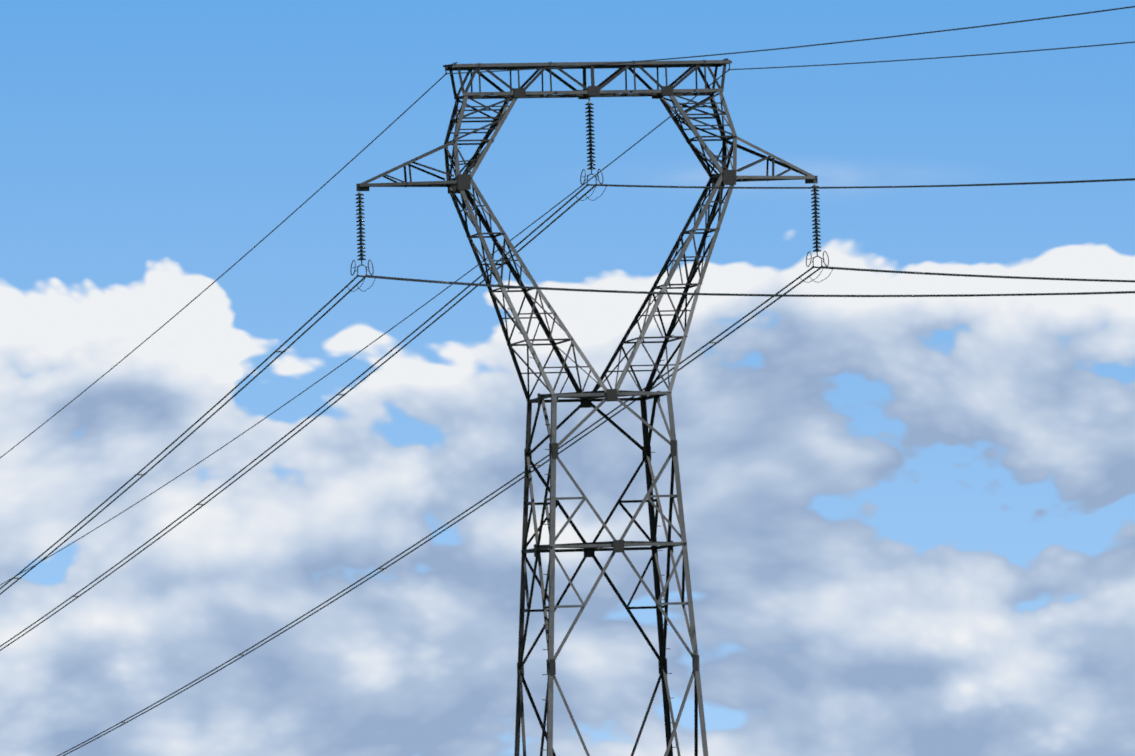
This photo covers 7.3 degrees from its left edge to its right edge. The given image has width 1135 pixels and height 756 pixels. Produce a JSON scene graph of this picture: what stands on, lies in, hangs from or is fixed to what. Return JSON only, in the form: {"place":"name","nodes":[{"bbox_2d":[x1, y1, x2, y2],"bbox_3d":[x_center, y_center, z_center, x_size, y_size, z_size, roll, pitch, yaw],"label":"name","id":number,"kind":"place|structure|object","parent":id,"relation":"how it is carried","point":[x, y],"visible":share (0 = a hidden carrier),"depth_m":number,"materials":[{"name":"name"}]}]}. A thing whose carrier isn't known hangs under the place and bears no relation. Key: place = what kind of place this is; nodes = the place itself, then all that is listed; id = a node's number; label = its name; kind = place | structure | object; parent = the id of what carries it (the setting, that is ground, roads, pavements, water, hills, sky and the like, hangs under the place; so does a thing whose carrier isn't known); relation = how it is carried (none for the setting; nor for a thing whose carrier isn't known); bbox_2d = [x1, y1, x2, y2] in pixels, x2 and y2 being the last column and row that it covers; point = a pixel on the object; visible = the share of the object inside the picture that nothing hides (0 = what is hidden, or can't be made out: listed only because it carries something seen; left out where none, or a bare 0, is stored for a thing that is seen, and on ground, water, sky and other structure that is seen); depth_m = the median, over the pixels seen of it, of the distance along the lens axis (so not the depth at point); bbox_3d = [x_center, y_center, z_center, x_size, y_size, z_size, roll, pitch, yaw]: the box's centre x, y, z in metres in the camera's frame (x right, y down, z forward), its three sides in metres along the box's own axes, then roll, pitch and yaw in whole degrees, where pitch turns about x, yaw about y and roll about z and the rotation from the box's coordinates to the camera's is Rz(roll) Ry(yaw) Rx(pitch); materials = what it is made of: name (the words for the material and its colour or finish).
{"place":"outdoors","nodes":[
{"label":"outdoors","id":0,"kind":"place"},
{"bbox_2d":[0,0,1134,755],"label":"sky","id":1,"kind":"structure","parent":0,"point":[910,521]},
{"label":"field","id":2,"kind":"structure","parent":0,"visible":0},
{"bbox_2d":[356,58,817,755],"bbox_3d":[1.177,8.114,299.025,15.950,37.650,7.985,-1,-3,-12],"label":"transmission tower","id":3,"kind":"structure","parent":2,"relation":"on","point":[462,184],"depth_m":299.62,"materials":[{"name":"metal"}]},
{"bbox_2d":[0,6,1134,755],"bbox_3d":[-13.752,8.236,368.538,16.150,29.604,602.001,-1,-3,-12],"label":"power lines","id":4,"kind":"object","parent":3,"relation":"attached to","point":[538,464],"visible":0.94,"depth_m":312.61,"materials":[{"name":"metal"}]},
{"bbox_2d":[350,97,828,276],"bbox_3d":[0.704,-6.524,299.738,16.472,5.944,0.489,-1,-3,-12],"label":"insulators","id":5,"kind":"object","parent":3,"relation":"attached to","point":[359,198],"visible":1,"depth_m":299.77,"materials":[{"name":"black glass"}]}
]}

